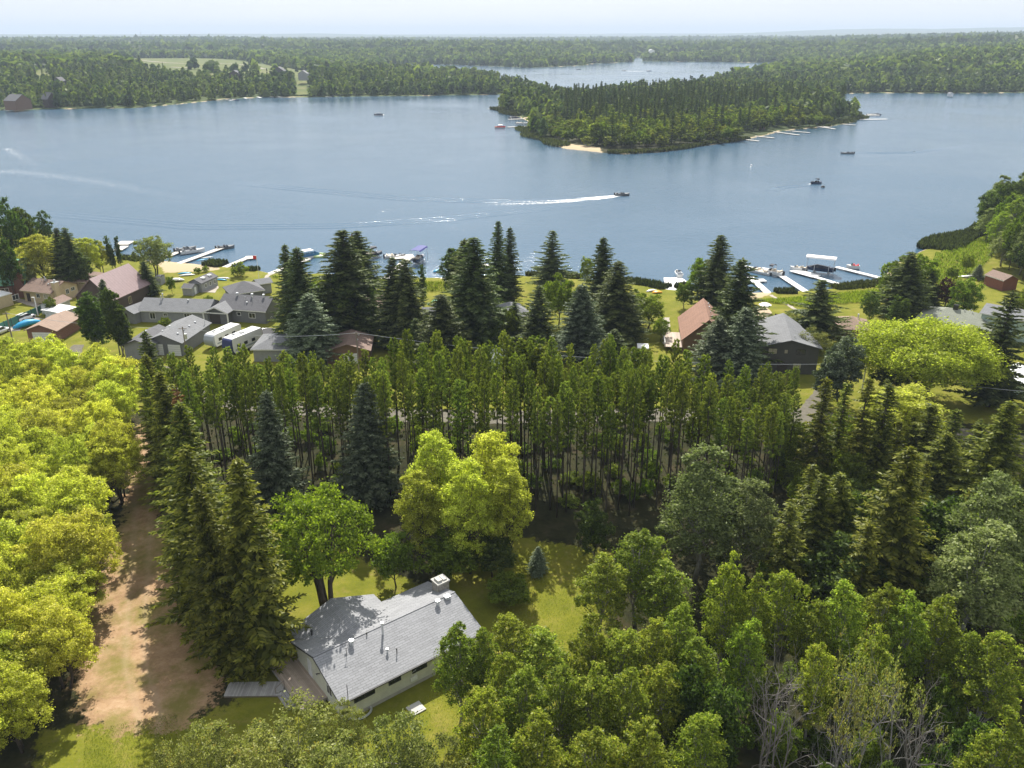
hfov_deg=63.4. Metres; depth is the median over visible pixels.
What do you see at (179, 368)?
pine tree
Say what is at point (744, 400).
pine tree
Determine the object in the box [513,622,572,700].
poplar tree
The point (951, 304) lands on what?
leafy tree
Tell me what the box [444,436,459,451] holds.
shrub
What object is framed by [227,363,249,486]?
pine tree
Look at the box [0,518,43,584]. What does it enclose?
maple tree
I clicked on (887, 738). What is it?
shrub
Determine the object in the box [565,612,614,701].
poplar tree
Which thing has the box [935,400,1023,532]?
spruce tree
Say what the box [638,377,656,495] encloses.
pine tree
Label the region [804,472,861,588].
spruce tree
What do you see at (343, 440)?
pine tree
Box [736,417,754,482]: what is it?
pine tree
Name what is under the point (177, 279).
covered boat
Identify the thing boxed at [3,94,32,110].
house
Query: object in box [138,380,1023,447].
gravel road
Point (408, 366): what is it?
pine tree
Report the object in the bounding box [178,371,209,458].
pine tree
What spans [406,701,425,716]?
concrete slab
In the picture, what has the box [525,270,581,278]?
reeds
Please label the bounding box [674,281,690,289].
reeds
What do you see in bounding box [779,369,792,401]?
pine tree
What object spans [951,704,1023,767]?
poplar tree
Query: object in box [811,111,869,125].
reeds
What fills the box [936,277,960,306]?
plum tree
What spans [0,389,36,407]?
maple tree
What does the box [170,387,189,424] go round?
spruce tree
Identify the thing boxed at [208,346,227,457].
pine tree
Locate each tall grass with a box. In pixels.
[271,275,487,291]
[758,288,881,305]
[933,235,998,286]
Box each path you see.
[11,317,41,330]
[14,299,39,306]
[662,317,669,344]
[769,295,797,309]
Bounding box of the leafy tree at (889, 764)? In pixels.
[881,759,899,767]
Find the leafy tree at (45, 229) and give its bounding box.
[32,210,52,240]
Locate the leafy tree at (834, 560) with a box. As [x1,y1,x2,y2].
[798,529,891,607]
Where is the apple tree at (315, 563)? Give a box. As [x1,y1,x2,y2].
[254,476,390,605]
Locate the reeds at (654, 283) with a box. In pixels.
[627,276,672,289]
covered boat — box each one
[12,319,39,328]
[166,278,183,280]
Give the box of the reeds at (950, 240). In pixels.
[916,221,986,250]
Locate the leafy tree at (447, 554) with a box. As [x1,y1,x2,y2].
[409,524,479,582]
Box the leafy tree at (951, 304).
[946,300,966,309]
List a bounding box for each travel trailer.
[203,323,240,346]
[222,326,262,353]
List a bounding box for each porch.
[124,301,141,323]
[202,301,233,323]
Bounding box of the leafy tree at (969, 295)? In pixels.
[947,277,986,310]
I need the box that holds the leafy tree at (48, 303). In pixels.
[42,296,55,307]
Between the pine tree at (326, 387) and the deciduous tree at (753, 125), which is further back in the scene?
the deciduous tree at (753, 125)
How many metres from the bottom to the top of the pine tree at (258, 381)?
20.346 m
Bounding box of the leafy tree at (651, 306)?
[636,293,665,328]
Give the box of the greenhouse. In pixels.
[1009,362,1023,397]
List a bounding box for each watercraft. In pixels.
[790,265,801,269]
[846,263,859,268]
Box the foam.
[502,195,618,203]
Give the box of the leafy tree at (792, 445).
[779,421,827,462]
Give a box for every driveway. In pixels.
[70,345,83,364]
[790,390,830,423]
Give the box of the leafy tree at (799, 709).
[795,665,835,725]
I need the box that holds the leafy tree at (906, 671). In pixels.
[872,665,915,720]
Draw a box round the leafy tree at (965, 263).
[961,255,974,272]
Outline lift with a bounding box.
[410,245,427,264]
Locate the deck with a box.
[270,656,327,709]
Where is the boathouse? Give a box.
[252,277,272,293]
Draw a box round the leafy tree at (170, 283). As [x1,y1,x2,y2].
[165,277,175,293]
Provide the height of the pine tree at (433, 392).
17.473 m
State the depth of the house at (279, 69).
1068.41 m
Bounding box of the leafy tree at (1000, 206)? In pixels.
[992,196,1013,224]
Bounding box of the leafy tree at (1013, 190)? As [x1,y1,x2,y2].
[1002,183,1022,195]
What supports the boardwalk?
on the ground at (136, 673)
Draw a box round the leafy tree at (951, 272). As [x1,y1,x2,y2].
[945,266,959,279]
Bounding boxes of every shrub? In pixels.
[158,317,170,325]
[193,267,201,272]
[202,265,208,271]
[210,448,233,459]
[228,426,240,433]
[230,261,248,276]
[231,430,247,447]
[244,422,258,429]
[245,443,260,454]
[282,427,298,444]
[296,428,317,442]
[303,415,324,432]
[314,452,327,470]
[315,434,336,453]
[322,422,333,432]
[328,462,341,471]
[332,470,346,482]
[388,415,402,432]
[409,424,421,445]
[409,435,423,452]
[410,413,429,429]
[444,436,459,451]
[446,433,468,445]
[464,436,478,454]
[505,430,519,441]
[514,459,530,474]
[517,442,532,453]
[523,473,542,488]
[540,457,561,468]
[555,492,579,508]
[558,470,578,484]
[559,435,574,447]
[577,470,604,495]
[589,433,605,450]
[598,449,609,462]
[603,432,626,440]
[604,462,623,477]
[608,437,627,453]
[610,478,634,495]
[626,486,639,501]
[630,438,645,450]
[634,477,655,497]
[636,453,658,467]
[638,463,662,481]
[639,433,650,447]
[644,448,658,459]
[655,422,667,434]
[662,431,680,447]
[662,473,674,490]
[682,426,701,439]
[693,438,713,445]
[695,587,732,616]
[701,615,731,652]
[703,652,725,680]
[721,648,751,668]
[722,569,753,592]
[724,461,737,469]
[741,720,771,752]
[744,677,780,723]
[747,465,764,480]
[752,662,785,699]
[756,558,777,593]
[757,476,778,492]
[767,542,778,556]
[772,449,789,466]
[775,660,809,686]
[785,601,816,629]
[795,724,845,767]
[806,594,830,609]
[834,651,872,675]
[848,711,903,746]
[874,676,928,713]
[913,701,969,743]
[913,738,952,767]
[915,576,951,603]
[941,689,971,716]
[956,606,989,629]
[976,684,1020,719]
[991,738,1023,762]
[1002,609,1023,639]
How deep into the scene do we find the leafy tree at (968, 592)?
84.44 m
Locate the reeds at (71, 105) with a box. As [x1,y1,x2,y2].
[34,101,171,106]
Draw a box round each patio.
[204,286,218,292]
[758,306,771,317]
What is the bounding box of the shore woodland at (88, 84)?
[0,60,1023,136]
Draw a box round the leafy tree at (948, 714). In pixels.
[922,673,965,744]
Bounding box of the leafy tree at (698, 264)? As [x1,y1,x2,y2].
[685,256,710,292]
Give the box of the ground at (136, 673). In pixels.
[0,27,1023,767]
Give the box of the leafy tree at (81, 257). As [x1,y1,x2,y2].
[66,252,92,282]
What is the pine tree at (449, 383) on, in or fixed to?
on the ground at (136, 673)
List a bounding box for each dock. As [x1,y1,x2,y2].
[115,241,133,251]
[177,248,223,263]
[223,256,252,266]
[268,258,310,273]
[381,254,413,278]
[664,277,685,289]
[750,277,769,292]
[777,275,807,290]
[789,270,838,283]
[836,266,879,277]
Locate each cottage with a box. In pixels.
[664,298,717,352]
[832,314,870,340]
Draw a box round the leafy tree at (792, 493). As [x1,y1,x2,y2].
[784,475,813,506]
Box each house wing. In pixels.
[55,271,102,291]
[222,281,264,295]
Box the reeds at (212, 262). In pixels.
[201,258,228,266]
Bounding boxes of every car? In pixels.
[0,326,10,333]
[16,313,35,321]
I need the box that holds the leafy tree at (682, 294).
[674,283,694,308]
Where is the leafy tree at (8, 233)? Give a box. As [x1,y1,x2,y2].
[0,195,27,256]
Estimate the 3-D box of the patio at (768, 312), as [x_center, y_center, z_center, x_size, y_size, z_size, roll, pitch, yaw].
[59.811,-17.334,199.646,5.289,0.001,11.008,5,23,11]
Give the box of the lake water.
[0,57,1023,292]
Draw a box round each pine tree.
[137,363,158,436]
[142,384,161,455]
[154,358,172,395]
[162,367,172,396]
[165,352,177,385]
[167,359,180,398]
[174,358,199,410]
[176,358,190,401]
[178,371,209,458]
[181,383,203,447]
[182,376,198,451]
[184,345,204,449]
[188,367,206,450]
[193,364,215,464]
[193,376,214,473]
[202,373,225,480]
[203,364,227,483]
[203,368,228,483]
[205,356,225,446]
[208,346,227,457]
[213,359,235,459]
[220,367,237,458]
[221,346,240,449]
[224,361,248,479]
[227,354,248,455]
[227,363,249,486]
[232,366,254,472]
[233,356,252,463]
[234,343,257,468]
[237,369,254,479]
[246,363,263,427]
[247,372,261,438]
[252,364,262,405]
[254,363,272,404]
[262,371,274,400]
[264,356,282,432]
[273,363,292,457]
[273,364,291,457]
[273,373,290,469]
[277,350,296,450]
[284,354,303,459]
[284,367,305,480]
[285,367,300,467]
[294,352,314,490]
[296,363,310,444]
[296,377,312,465]
[302,379,315,473]
[307,350,321,457]
[307,358,326,478]
[308,375,332,487]
[317,358,332,464]
[322,363,338,452]
[323,385,335,473]
[328,360,349,469]
[329,374,346,474]
[334,381,348,460]
[335,361,346,456]
[339,354,351,448]
[339,380,352,455]
[341,362,356,443]
[343,350,358,417]
[353,375,362,414]
[357,349,372,381]
[362,376,380,427]
[368,356,376,401]
[371,371,381,418]
[374,361,393,433]
[375,368,395,499]
[376,360,394,446]
[377,357,391,473]
[386,337,402,455]
[390,363,404,465]
[395,351,410,467]
[398,340,414,441]
[399,360,412,468]
[401,328,418,457]
[404,373,418,463]
[413,367,430,470]
[414,370,431,458]
[415,343,428,432]
[416,342,431,433]
[422,386,443,456]
[423,360,435,451]
[426,335,440,455]
[429,331,444,431]
[429,357,441,455]
[432,330,444,413]
[432,350,452,481]
[442,346,453,458]
[443,369,455,450]
[447,378,466,458]
[450,345,464,458]
[451,336,463,452]
[451,379,473,490]
[456,338,470,458]
[459,370,473,455]
[461,356,471,455]
[463,341,475,453]
[464,382,485,458]
[471,344,490,471]
[471,349,484,454]
[477,369,492,473]
[478,385,491,447]
[479,340,496,428]
[479,345,493,457]
[488,372,505,447]
[490,345,504,431]
[494,329,512,442]
[502,381,520,456]
[503,352,520,457]
[503,378,519,454]
[504,337,537,460]
[509,358,524,450]
[511,358,524,461]
[517,354,529,475]
[520,340,532,426]
[520,369,536,491]
[523,334,545,458]
[524,383,536,489]
[526,340,537,465]
[526,341,557,470]
[529,387,545,509]
[533,384,547,500]
[534,352,552,478]
[539,396,560,509]
[542,335,557,473]
[546,357,557,491]
[549,397,565,517]
[553,359,564,480]
[555,352,563,462]
[555,381,575,497]
[559,370,569,473]
[561,388,578,511]
[563,343,575,446]
[564,365,579,493]
[571,375,584,476]
[572,387,596,517]
[573,362,582,432]
[575,373,592,496]
[578,357,595,464]
[585,369,604,491]
[587,344,597,452]
[588,375,609,499]
[596,338,612,453]
[597,375,612,477]
[600,376,614,499]
[601,339,619,471]
[602,404,617,512]
[604,372,624,488]
[605,333,615,378]
[614,346,630,463]
[614,348,628,480]
[615,369,634,509]
[616,360,633,499]
[623,355,630,458]
[625,346,641,470]
[625,368,641,515]
[630,364,650,489]
[631,364,647,507]
[632,372,645,478]
[635,345,647,436]
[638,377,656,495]
[639,348,654,470]
[641,354,652,451]
[644,371,659,479]
[652,355,673,482]
[652,361,664,461]
[655,356,671,457]
[655,368,674,506]
[664,361,685,500]
[665,338,681,473]
[667,362,683,465]
[670,370,693,497]
[673,373,687,456]
[674,367,690,449]
[678,349,693,460]
[679,358,695,472]
[685,383,700,478]
[685,383,703,463]
[688,353,712,460]
[694,378,705,450]
[696,372,718,461]
[696,390,711,461]
[699,391,718,460]
[707,382,719,458]
[709,423,729,493]
[712,374,735,471]
[712,397,727,464]
[717,397,730,470]
[720,359,734,397]
[722,398,738,496]
[726,398,743,495]
[727,376,744,456]
[728,391,744,461]
[733,364,750,456]
[735,390,747,476]
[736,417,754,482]
[738,410,756,481]
[739,368,750,447]
[741,388,759,474]
[743,405,764,477]
[744,403,759,476]
[750,366,768,460]
[754,361,771,457]
[754,372,770,451]
[756,393,772,475]
[758,405,778,498]
[760,401,779,492]
[762,370,785,464]
[762,380,778,472]
[762,411,784,499]
[770,374,787,459]
[771,391,793,490]
[773,396,792,480]
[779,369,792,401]
[782,393,802,457]
[788,366,800,422]
[811,358,846,398]
[820,335,867,401]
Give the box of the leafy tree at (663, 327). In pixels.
[652,317,670,340]
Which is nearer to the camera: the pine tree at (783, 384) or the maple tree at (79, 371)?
the pine tree at (783, 384)
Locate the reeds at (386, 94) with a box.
[260,92,502,95]
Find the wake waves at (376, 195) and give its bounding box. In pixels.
[222,180,618,203]
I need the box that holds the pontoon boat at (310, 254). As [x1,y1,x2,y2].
[301,249,319,257]
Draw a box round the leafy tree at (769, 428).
[762,403,792,436]
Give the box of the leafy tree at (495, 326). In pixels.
[475,318,503,344]
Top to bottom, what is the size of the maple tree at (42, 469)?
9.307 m
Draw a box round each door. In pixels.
[32,332,52,341]
[157,344,163,354]
[168,345,181,355]
[209,314,220,323]
[307,658,312,677]
[344,353,357,362]
[776,362,787,372]
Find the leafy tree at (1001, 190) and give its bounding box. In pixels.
[992,182,1012,200]
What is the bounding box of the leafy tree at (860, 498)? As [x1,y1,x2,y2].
[835,486,882,549]
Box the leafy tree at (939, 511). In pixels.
[910,492,973,580]
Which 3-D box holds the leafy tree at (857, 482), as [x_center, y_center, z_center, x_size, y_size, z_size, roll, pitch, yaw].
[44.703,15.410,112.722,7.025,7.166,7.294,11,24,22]
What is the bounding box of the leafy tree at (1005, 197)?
[1003,194,1023,205]
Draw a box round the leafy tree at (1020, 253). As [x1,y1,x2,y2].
[1011,243,1023,279]
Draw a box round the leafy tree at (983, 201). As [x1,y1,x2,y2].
[973,197,997,225]
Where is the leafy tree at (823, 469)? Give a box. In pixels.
[795,455,831,479]
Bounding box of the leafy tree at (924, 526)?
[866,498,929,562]
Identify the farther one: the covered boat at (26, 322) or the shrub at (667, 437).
the covered boat at (26, 322)
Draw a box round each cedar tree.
[93,239,102,271]
[103,235,113,267]
[110,245,115,266]
[113,236,122,263]
[369,292,378,330]
[417,264,427,302]
[885,294,902,322]
[897,298,911,322]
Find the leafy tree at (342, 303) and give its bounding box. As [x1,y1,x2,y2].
[310,272,375,323]
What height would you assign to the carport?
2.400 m
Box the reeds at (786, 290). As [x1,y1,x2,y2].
[773,286,797,293]
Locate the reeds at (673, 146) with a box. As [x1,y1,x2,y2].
[607,136,750,153]
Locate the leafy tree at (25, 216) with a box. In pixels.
[5,206,37,247]
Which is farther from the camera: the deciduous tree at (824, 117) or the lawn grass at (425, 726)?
the deciduous tree at (824, 117)
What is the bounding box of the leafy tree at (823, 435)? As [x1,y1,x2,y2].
[807,421,830,439]
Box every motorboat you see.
[173,246,195,251]
[178,247,204,254]
[214,244,234,249]
[365,246,381,259]
[383,253,400,258]
[614,192,629,195]
[675,270,682,277]
[749,266,771,275]
[762,264,784,276]
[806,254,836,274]
[811,178,821,183]
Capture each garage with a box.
[23,310,80,341]
[120,324,166,358]
[151,315,211,355]
[250,333,293,361]
[323,329,373,363]
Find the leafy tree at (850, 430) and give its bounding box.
[844,411,883,452]
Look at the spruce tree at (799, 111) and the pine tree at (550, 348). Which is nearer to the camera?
the pine tree at (550, 348)
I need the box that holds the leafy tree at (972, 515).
[947,507,983,534]
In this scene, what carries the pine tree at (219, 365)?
on the ground at (136, 673)
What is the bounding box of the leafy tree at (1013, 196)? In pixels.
[1006,194,1021,207]
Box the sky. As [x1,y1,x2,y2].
[0,0,1023,33]
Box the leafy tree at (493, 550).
[467,532,517,576]
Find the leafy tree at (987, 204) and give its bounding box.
[976,192,1005,234]
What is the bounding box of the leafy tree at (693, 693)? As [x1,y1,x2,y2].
[663,658,712,757]
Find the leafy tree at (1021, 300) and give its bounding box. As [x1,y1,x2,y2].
[1010,288,1023,309]
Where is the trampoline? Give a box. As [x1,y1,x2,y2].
[262,328,274,333]
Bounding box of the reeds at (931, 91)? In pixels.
[837,90,1023,92]
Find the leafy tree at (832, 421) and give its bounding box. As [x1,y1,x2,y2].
[826,414,853,440]
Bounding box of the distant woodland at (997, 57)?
[0,38,1023,78]
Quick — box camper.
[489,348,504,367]
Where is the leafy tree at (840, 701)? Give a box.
[829,678,868,739]
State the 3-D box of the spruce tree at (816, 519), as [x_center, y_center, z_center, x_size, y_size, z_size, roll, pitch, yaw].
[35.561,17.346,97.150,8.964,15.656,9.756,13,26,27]
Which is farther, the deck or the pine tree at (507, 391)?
the pine tree at (507, 391)
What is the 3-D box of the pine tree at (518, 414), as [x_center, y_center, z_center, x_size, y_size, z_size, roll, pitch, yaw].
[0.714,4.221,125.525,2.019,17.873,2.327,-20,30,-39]
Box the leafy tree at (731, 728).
[689,677,754,767]
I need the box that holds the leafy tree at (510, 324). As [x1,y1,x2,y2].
[497,306,520,338]
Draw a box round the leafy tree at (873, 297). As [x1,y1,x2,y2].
[859,291,881,322]
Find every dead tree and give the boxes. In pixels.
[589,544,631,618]
[745,637,807,767]
[748,635,824,767]
[811,625,877,767]
[862,630,952,767]
[869,668,961,767]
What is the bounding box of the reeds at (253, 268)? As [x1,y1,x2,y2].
[245,265,260,270]
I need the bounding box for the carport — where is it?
[41,304,74,317]
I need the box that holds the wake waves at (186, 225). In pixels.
[5,196,634,229]
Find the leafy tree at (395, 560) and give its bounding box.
[368,529,416,587]
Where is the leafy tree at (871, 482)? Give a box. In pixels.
[858,468,897,492]
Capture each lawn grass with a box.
[83,713,176,767]
[350,689,481,767]
[498,577,592,663]
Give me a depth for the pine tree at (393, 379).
123.36 m
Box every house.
[0,258,36,297]
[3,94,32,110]
[19,276,78,302]
[41,92,58,107]
[53,77,65,84]
[73,263,150,307]
[138,293,218,322]
[218,292,280,323]
[229,70,240,79]
[273,66,285,72]
[290,574,480,721]
[298,70,308,80]
[422,307,434,315]
[493,302,529,326]
[754,313,822,374]
[916,304,993,337]
[964,303,1023,342]
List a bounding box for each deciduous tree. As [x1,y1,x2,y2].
[548,126,556,133]
[551,127,562,135]
[557,123,568,133]
[561,130,571,139]
[566,128,577,141]
[571,118,582,139]
[576,111,585,118]
[576,126,588,139]
[580,123,590,132]
[581,136,592,144]
[584,117,591,124]
[588,121,603,143]
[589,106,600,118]
[594,121,606,144]
[599,115,607,123]
[601,121,608,136]
[602,136,616,146]
[608,123,620,138]
[609,115,619,123]
[615,135,627,144]
[619,112,630,122]
[619,123,630,132]
[620,126,633,145]
[625,132,638,147]
[627,122,638,131]
[636,118,648,129]
[636,129,646,144]
[638,123,648,131]
[640,133,650,144]
[647,131,654,143]
[649,118,658,127]
[653,123,664,144]
[655,123,667,133]
[655,135,667,146]
[657,113,668,120]
[658,132,669,141]
[669,116,679,129]
[669,126,681,140]
[675,122,684,139]
[680,114,689,125]
[681,128,692,142]
[681,133,695,141]
[691,125,703,140]
[693,127,704,139]
[693,130,707,141]
[701,117,712,133]
[706,124,718,137]
[711,129,723,139]
[720,117,728,126]
[721,126,733,138]
[724,105,729,114]
[726,113,736,125]
[730,119,739,127]
[730,127,739,137]
[736,110,746,127]
[742,111,748,125]
[748,119,760,130]
[749,111,759,122]
[758,117,768,128]
[759,113,770,129]
[767,114,774,126]
[772,110,783,126]
[778,106,784,124]
[782,105,791,118]
[784,115,793,124]
[789,116,800,125]
[792,109,801,120]
[798,114,804,125]
[803,114,815,124]
[808,105,817,114]
[814,115,822,123]
[820,115,828,122]
[825,115,833,122]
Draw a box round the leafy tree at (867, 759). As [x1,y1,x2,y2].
[843,722,888,767]
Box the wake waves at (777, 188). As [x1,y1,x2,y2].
[764,184,822,190]
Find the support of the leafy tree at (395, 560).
on the ground at (136, 673)
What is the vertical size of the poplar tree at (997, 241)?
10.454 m
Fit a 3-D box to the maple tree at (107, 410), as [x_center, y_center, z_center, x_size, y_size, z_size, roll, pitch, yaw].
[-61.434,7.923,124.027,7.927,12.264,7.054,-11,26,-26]
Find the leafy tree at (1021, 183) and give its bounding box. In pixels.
[1009,179,1023,192]
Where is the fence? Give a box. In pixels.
[0,305,41,326]
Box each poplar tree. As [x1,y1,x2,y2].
[73,290,108,355]
[98,287,126,354]
[105,305,133,356]
[430,621,486,726]
[436,247,458,289]
[450,683,508,767]
[464,627,500,696]
[468,723,526,767]
[481,652,530,748]
[488,612,536,675]
[498,663,557,766]
[509,706,570,767]
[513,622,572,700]
[537,664,592,750]
[562,725,627,767]
[563,660,623,760]
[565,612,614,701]
[572,551,631,633]
[591,626,646,719]
[599,666,660,764]
[606,528,672,625]
[611,711,675,767]
[625,614,678,701]
[630,557,695,639]
[633,658,686,751]
[648,601,700,676]
[654,442,745,581]
[668,711,729,767]
[669,634,725,703]
[699,547,748,675]
[708,476,779,570]
[719,616,766,719]
[728,572,777,690]
[757,568,811,676]
[788,596,836,689]
[788,641,841,749]
[806,578,870,677]
[841,623,898,749]
[844,582,908,674]
[876,589,934,680]
[906,593,966,699]
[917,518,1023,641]
[929,468,1023,584]
[931,628,988,718]
[949,630,1023,730]
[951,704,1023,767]
[974,207,995,239]
[978,190,996,208]
[983,211,1010,251]
[987,231,1015,266]
[990,175,1011,195]
[990,215,1013,240]
[997,198,1023,221]
[1006,224,1023,274]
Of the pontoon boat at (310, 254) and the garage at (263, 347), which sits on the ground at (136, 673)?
the garage at (263, 347)
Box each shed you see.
[37,294,71,313]
[155,275,165,284]
[181,283,198,295]
[637,343,648,356]
[984,269,1019,290]
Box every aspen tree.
[14,259,40,282]
[143,734,204,767]
[173,717,252,767]
[225,723,290,767]
[226,686,342,767]
[292,726,392,767]
[320,695,369,766]
[359,705,439,767]
[405,730,473,767]
[785,308,801,321]
[799,326,833,357]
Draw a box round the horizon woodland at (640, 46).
[0,30,1023,57]
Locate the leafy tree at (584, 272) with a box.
[580,256,594,289]
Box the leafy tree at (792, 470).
[777,459,814,486]
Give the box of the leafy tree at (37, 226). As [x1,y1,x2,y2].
[27,218,40,246]
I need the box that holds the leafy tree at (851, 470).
[826,448,870,489]
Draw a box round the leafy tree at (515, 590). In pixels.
[483,569,531,607]
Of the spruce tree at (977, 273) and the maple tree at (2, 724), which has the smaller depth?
the maple tree at (2, 724)
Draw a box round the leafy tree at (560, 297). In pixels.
[536,272,575,326]
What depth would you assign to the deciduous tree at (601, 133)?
500.70 m
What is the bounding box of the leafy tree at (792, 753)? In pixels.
[760,706,803,767]
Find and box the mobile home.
[0,291,18,308]
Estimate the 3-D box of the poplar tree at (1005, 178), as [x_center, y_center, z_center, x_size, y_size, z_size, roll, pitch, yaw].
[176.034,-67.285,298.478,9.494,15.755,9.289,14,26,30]
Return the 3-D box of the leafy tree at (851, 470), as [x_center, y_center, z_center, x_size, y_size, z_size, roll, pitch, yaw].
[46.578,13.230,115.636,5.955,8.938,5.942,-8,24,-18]
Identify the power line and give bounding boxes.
[9,313,181,327]
[187,328,349,335]
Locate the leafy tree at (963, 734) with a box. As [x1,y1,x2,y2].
[935,711,1000,767]
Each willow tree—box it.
[128,235,174,275]
[850,312,1015,401]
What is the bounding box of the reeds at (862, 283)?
[830,278,889,289]
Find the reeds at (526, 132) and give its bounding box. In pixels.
[514,125,570,146]
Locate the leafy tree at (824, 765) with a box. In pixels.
[818,761,839,767]
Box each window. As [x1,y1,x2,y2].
[12,294,18,300]
[149,312,155,318]
[248,313,255,318]
[326,683,332,698]
[354,689,374,703]
[388,676,400,685]
[412,663,426,673]
[768,348,777,353]
[792,363,801,368]
[796,349,805,354]
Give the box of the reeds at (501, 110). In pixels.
[489,106,521,115]
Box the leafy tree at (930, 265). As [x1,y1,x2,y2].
[902,253,942,290]
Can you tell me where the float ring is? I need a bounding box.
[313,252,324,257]
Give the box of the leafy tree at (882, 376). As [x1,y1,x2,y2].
[866,363,917,389]
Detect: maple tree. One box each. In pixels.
[0,335,18,356]
[0,353,29,390]
[0,374,16,390]
[0,388,24,413]
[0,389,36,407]
[0,403,16,431]
[0,408,36,437]
[0,413,36,457]
[0,434,34,477]
[0,442,38,476]
[0,460,35,501]
[0,471,63,521]
[0,478,36,531]
[0,488,13,518]
[0,505,67,564]
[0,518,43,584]
[0,540,35,593]
[0,586,45,658]
[0,618,28,694]
[0,630,57,702]
[0,654,54,753]
[0,713,9,728]
[1,341,41,376]
[1,573,53,615]
[5,373,50,399]
[7,593,107,688]
[9,350,53,381]
[9,406,26,413]
[9,573,96,651]
[10,406,73,449]
[10,424,69,465]
[10,516,98,588]
[11,380,55,408]
[13,234,55,277]
[14,404,62,434]
[14,460,67,485]
[17,356,61,388]
[21,382,72,413]
[24,454,77,481]
[24,553,108,609]
[25,475,101,535]
[28,333,72,369]
[34,461,116,514]
[35,364,80,401]
[35,505,126,597]
[36,347,81,383]
[38,396,79,422]
[38,408,81,433]
[43,419,78,461]
[45,432,103,477]
[53,462,106,497]
[57,401,113,448]
[63,365,94,401]
[65,504,121,544]
[69,384,116,406]
[73,238,104,267]
[75,346,113,370]
[76,367,110,402]
[76,397,129,437]
[78,342,108,368]
[78,419,105,450]
[80,392,131,424]
[84,416,141,496]
[85,379,140,422]
[85,424,147,504]
[86,347,125,371]
[86,355,141,408]
[91,240,108,272]
[94,353,140,415]
[392,464,448,564]
[404,428,467,544]
[433,455,499,573]
[462,430,520,517]
[484,455,533,549]
[845,381,953,460]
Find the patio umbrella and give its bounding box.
[759,302,770,311]
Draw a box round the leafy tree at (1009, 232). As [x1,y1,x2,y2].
[1001,216,1023,269]
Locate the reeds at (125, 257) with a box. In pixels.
[122,254,143,260]
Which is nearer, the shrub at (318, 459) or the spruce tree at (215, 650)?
the spruce tree at (215, 650)
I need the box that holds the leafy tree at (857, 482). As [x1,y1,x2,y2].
[826,470,868,507]
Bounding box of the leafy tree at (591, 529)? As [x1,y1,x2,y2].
[573,496,617,559]
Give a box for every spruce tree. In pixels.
[45,227,67,279]
[50,227,96,283]
[95,279,109,322]
[135,353,171,476]
[137,329,173,443]
[137,370,214,514]
[138,261,166,296]
[143,444,234,648]
[147,400,231,564]
[163,463,261,596]
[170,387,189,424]
[179,485,259,683]
[193,455,311,686]
[244,389,312,528]
[268,244,309,331]
[270,247,335,334]
[273,292,343,366]
[308,229,380,336]
[329,379,404,511]
[348,230,387,292]
[361,256,421,348]
[375,259,432,350]
[404,318,422,365]
[411,294,478,371]
[440,237,518,356]
[444,238,494,305]
[484,221,516,304]
[501,227,526,301]
[505,302,524,342]
[509,284,561,353]
[525,230,578,289]
[525,546,549,578]
[548,283,608,366]
[552,107,557,120]
[562,88,567,116]
[564,97,569,119]
[578,90,581,102]
[578,96,584,112]
[578,238,623,313]
[582,343,615,377]
[587,328,636,374]
[588,90,592,109]
[589,114,595,142]
[591,260,655,346]
[596,93,602,114]
[600,95,604,114]
[603,102,608,119]
[607,110,616,145]
[617,91,622,109]
[624,102,630,119]
[626,116,634,129]
[628,294,642,338]
[629,92,634,115]
[631,98,637,120]
[637,99,643,122]
[642,102,647,121]
[652,108,658,119]
[658,104,662,120]
[661,90,666,108]
[661,114,667,127]
[663,93,668,114]
[664,101,669,117]
[667,113,676,144]
[672,79,676,92]
[677,100,684,137]
[685,235,738,310]
[686,81,689,95]
[687,257,782,364]
[688,315,736,389]
[693,99,698,116]
[693,108,702,139]
[702,101,706,114]
[709,102,719,139]
[712,307,774,390]
[715,87,720,104]
[718,107,725,135]
[720,92,726,108]
[735,109,741,136]
[736,91,741,108]
[744,104,751,131]
[757,501,811,595]
[764,93,768,103]
[771,95,777,125]
[778,464,818,534]
[781,83,785,96]
[784,104,790,125]
[785,279,857,350]
[786,472,843,598]
[794,102,800,126]
[795,377,837,479]
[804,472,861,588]
[815,386,832,436]
[818,91,823,113]
[820,382,854,476]
[828,408,841,446]
[829,445,939,621]
[833,377,877,481]
[833,520,882,617]
[840,83,845,97]
[853,383,902,488]
[867,251,936,319]
[880,420,905,470]
[894,423,918,471]
[899,403,944,467]
[901,417,915,446]
[909,431,966,504]
[914,461,932,494]
[918,271,944,308]
[931,408,964,457]
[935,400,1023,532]
[941,289,1023,409]
[946,487,974,540]
[955,420,984,481]
[963,418,984,449]
[969,264,984,280]
[996,493,1023,553]
[1007,462,1023,512]
[1010,457,1020,484]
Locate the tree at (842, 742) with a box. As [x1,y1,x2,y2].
[826,667,907,767]
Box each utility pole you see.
[5,312,12,338]
[179,326,188,363]
[355,332,359,371]
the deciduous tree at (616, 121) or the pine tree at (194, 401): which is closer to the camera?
the pine tree at (194, 401)
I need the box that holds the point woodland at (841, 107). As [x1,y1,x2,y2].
[502,75,851,120]
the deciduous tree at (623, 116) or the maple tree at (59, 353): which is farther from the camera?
the deciduous tree at (623, 116)
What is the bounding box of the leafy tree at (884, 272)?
[875,255,906,290]
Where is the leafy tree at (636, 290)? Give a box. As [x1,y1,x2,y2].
[634,289,648,312]
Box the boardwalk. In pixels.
[224,681,283,697]
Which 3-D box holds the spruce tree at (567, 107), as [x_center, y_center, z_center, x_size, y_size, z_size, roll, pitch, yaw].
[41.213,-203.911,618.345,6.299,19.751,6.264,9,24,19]
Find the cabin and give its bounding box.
[187,272,217,292]
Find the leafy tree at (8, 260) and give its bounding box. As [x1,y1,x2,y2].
[0,237,22,294]

